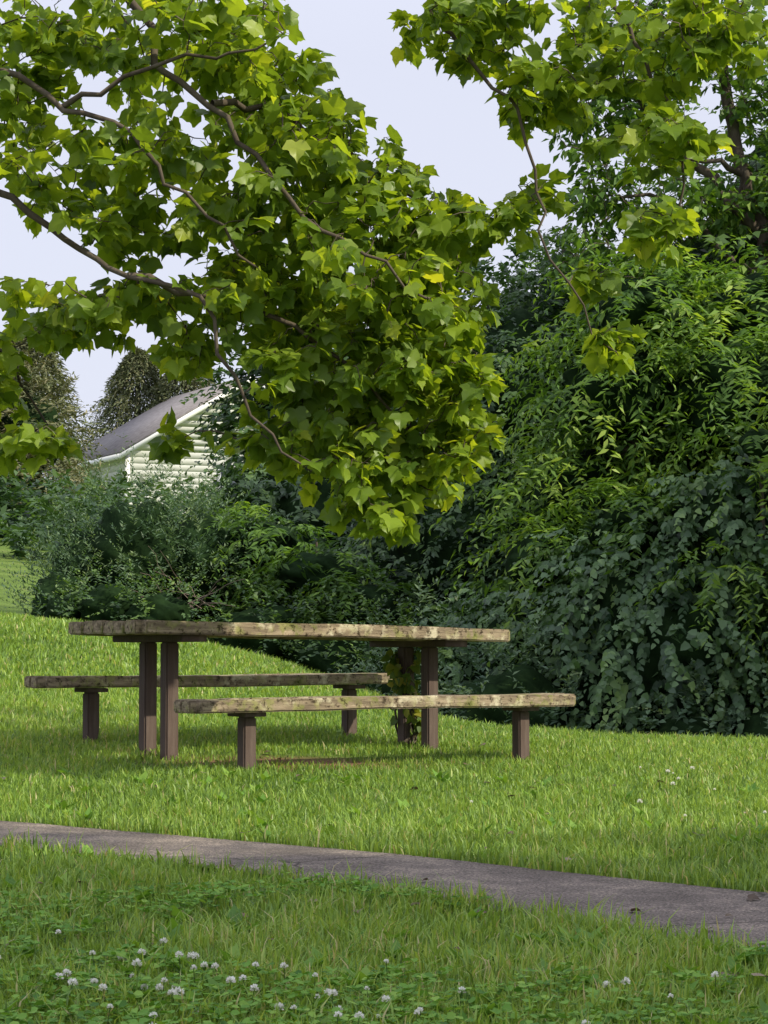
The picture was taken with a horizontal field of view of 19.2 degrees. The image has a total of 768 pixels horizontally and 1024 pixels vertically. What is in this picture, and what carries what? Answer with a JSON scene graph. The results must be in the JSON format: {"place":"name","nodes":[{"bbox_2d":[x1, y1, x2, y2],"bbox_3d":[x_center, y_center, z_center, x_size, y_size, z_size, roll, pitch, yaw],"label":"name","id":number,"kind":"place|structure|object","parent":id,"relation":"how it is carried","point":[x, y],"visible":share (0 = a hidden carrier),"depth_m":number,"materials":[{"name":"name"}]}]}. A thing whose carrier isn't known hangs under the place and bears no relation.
{"place":"outdoors","nodes":[
{"label":"outdoors","id":0,"kind":"place"},
{"bbox_2d":[0,517,767,1023],"bbox_3d":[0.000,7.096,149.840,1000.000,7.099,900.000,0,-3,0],"label":"ground","id":1,"kind":"structure","parent":0,"point":[18,577],"depth_m":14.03,"materials":[{"name":"green plant"}]},
{"bbox_2d":[13,327,104,488],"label":"conifer tree","id":2,"kind":"object","parent":1,"relation":"on","point":[52,371],"visible":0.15,"depth_m":61.02,"materials":[{"name":"green plant"}]},
{"bbox_2d":[0,339,123,510],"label":"deciduous tree","id":3,"kind":"object","parent":1,"relation":"on","point":[49,412],"visible":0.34,"depth_m":57.61,"materials":[{"name":"leaves"},{"name":"foliage"},{"name":"bark"}]},
{"bbox_2d":[74,346,171,447],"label":"conifer tree","id":4,"kind":"object","parent":1,"relation":"on","point":[140,366],"visible":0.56,"depth_m":79.79,"materials":[{"name":"green plant"}]},
{"bbox_2d":[26,553,222,639],"bbox_3d":[-2.685,1.012,22.456,2.376,1.255,1.158,-1,-4,21],"label":"shrub","id":5,"kind":"object","parent":1,"relation":"on","point":[117,601],"visible":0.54,"depth_m":22.29,"materials":[{"name":"green plant"}]},
{"bbox_2d":[130,547,243,608],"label":"dead branches","id":6,"kind":"object","parent":5,"relation":"attached to","point":[191,589],"visible":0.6,"depth_m":22.77,"materials":[{"name":"brown wood"}]},
{"bbox_2d":[0,433,288,640],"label":"shrub","id":7,"kind":"object","parent":1,"relation":"on","point":[119,534],"visible":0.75,"depth_m":23.66,"materials":[{"name":"green plant"}]},
{"bbox_2d":[63,387,261,513],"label":"walls","id":8,"kind":"structure","parent":1,"relation":"on","point":[187,426],"depth_m":71.11,"materials":[{"name":"white wood"}]},
{"bbox_2d":[125,453,129,503],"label":"corner board","id":9,"kind":"object","parent":8,"relation":"attached to","point":[128,464],"visible":0.29,"depth_m":70.17,"materials":[{"name":"white wood"}]},
{"bbox_2d":[72,376,250,460],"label":"roof","id":10,"kind":"structure","parent":8,"relation":"on","point":[141,427],"depth_m":73.71,"materials":[{"name":"grey"}]},
{"bbox_2d":[74,454,118,468],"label":"fascia","id":11,"kind":"structure","parent":10,"relation":"attached to","point":[110,457],"depth_m":70.85,"materials":[{"name":"white wood"}]},
{"bbox_2d":[119,377,250,458],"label":"rake","id":12,"kind":"object","parent":10,"relation":"attached to","point":[179,421],"visible":0.64,"depth_m":70.60,"materials":[{"name":"white wood"}]},
{"bbox_2d":[140,345,215,412],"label":"conifer tree","id":13,"kind":"object","parent":1,"relation":"on","point":[172,388],"visible":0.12,"depth_m":78.80,"materials":[{"name":"green plant"}]},
{"bbox_2d":[24,620,575,769],"bbox_3d":[-0.485,1.098,13.015,2.540,0.943,1.990,2,-4,-35],"label":"picnic table","id":14,"kind":"object","parent":1,"relation":"on","point":[146,635],"visible":0.97,"depth_m":12.62,"materials":[{"name":"brown wood"}]},
{"bbox_2d":[0,225,612,562],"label":"woodland","id":15,"kind":"object","parent":1,"relation":"on","point":[12,513],"visible":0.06,"depth_m":44.96,"materials":[{"name":"green plant"}]},
{"bbox_2d":[199,500,437,663],"bbox_3d":[-0.851,1.266,23.582,1.968,2.873,3.639,3,-4,-42],"label":"sumac bush","id":16,"kind":"object","parent":1,"relation":"on","point":[332,573],"visible":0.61,"depth_m":23.31,"materials":[{"name":"green plant"}]},
{"bbox_2d":[190,494,460,642],"bbox_3d":[-0.919,1.226,24.284,4.366,2.877,2.513,-3,-4,40],"label":"shrub","id":17,"kind":"object","parent":1,"relation":"on","point":[279,603],"visible":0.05,"depth_m":24.04,"materials":[{"name":"green plant"}]},
{"bbox_2d":[194,563,462,693],"bbox_3d":[-0.336,1.496,22.607,3.589,2.014,1.930,-2,-4,28],"label":"shrub","id":18,"kind":"object","parent":1,"relation":"on","point":[311,653],"visible":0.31,"depth_m":22.50,"materials":[{"name":"green plant"}]},
{"bbox_2d":[184,307,506,562],"bbox_3d":[-0.989,0.445,29.020,7.633,6.480,5.492,-1,-3,15],"label":"deciduous tree","id":19,"kind":"object","parent":1,"relation":"on","point":[284,496],"visible":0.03,"depth_m":28.10,"materials":[{"name":"green plant"}]},
{"bbox_2d":[0,766,765,1023],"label":"white clover flowers","id":20,"kind":"object","parent":1,"relation":"on","point":[176,990],"visible":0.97,"depth_m":5.38,"materials":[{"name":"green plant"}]},
{"bbox_2d":[0,821,767,947],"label":"footpath","id":21,"kind":"structure","parent":1,"relation":"on","point":[663,902],"depth_m":7.62,"materials":[{"name":"concrete"}]},
{"bbox_2d":[0,0,767,549],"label":"sycamore tree","id":22,"kind":"object","parent":1,"relation":"on","point":[360,444],"visible":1,"depth_m":10.87,"materials":[{"name":"green plant"}]},
{"bbox_2d":[0,872,767,1023],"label":"clover patch","id":23,"kind":"object","parent":1,"relation":"on","point":[146,1012],"visible":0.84,"depth_m":5.39,"materials":[{"name":"green plant"}]},
{"bbox_2d":[0,733,767,991],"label":"fallen leaves","id":24,"kind":"object","parent":1,"relation":"on","point":[751,897],"visible":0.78,"depth_m":7.09,"materials":[{"name":"plant"}]},
{"bbox_2d":[1,765,767,1023],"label":"broadleaf weeds","id":25,"kind":"object","parent":1,"relation":"on","point":[364,971],"visible":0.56,"depth_m":6.22,"materials":[{"name":"green plant"}]},
{"bbox_2d":[380,647,421,746],"bbox_3d":[0.130,1.084,13.628,0.275,0.710,0.282,-1,-4,24],"label":"climbing vine","id":26,"kind":"object","parent":1,"relation":"on","point":[399,684],"visible":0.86,"depth_m":13.57,"materials":[{"name":"green plant"}]},
{"bbox_2d":[327,564,622,733],"bbox_3d":[0.857,1.618,20.296,2.328,2.323,3.174,3,-4,-40],"label":"shrub","id":27,"kind":"object","parent":1,"relation":"on","point":[513,678],"visible":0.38,"depth_m":19.61,"materials":[{"name":"green plant"}]},
{"bbox_2d":[313,169,766,626],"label":"deciduous tree","id":28,"kind":"object","parent":1,"relation":"on","point":[429,557],"visible":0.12,"depth_m":24.24,"materials":[{"name":"green plant"}]},
{"bbox_2d":[368,416,767,736],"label":"vine thicket","id":29,"kind":"object","parent":1,"relation":"on","point":[647,651],"visible":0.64,"depth_m":19.72,"materials":[{"name":"green plant"}]},
{"bbox_2d":[445,463,698,682],"bbox_3d":[2.003,1.193,21.038,3.110,3.297,2.395,-1,-3,15],"label":"ailanthus tree","id":30,"kind":"object","parent":1,"relation":"on","point":[622,519],"visible":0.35,"depth_m":20.81,"materials":[{"name":"green plant"}]},
{"bbox_2d":[414,235,767,601],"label":"ailanthus tree","id":31,"kind":"object","parent":1,"relation":"on","point":[623,419],"visible":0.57,"depth_m":21.52,"materials":[{"name":"green plant"}]},
{"bbox_2d":[538,0,767,313],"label":"elm tree","id":32,"kind":"object","parent":1,"relation":"on","point":[744,205],"visible":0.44,"depth_m":24.10,"materials":[{"name":"green plant"}]},
{"bbox_2d":[598,658,767,737],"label":"shrub","id":33,"kind":"object","parent":1,"relation":"on","point":[755,724],"visible":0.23,"depth_m":19.00,"materials":[{"name":"green plant"}]},
{"bbox_2d":[629,383,767,679],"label":"ailanthus tree","id":34,"kind":"object","parent":1,"relation":"on","point":[753,442],"visible":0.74,"depth_m":19.56,"materials":[{"name":"green plant"}]},
{"bbox_2d":[646,94,767,240],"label":"deciduous tree","id":35,"kind":"object","parent":1,"relation":"on","point":[753,163],"visible":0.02,"depth_m":27.65,"materials":[{"name":"green plant"}]},
{"bbox_2d":[671,173,767,454],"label":"deciduous tree","id":36,"kind":"object","parent":1,"relation":"on","point":[720,239],"visible":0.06,"depth_m":23.99,"materials":[{"name":"green plant"}]},
{"bbox_2d":[0,0,767,478],"label":"sky","id":37,"kind":"structure","parent":0,"point":[440,122],"materials":[{"name":"white"}]}
]}

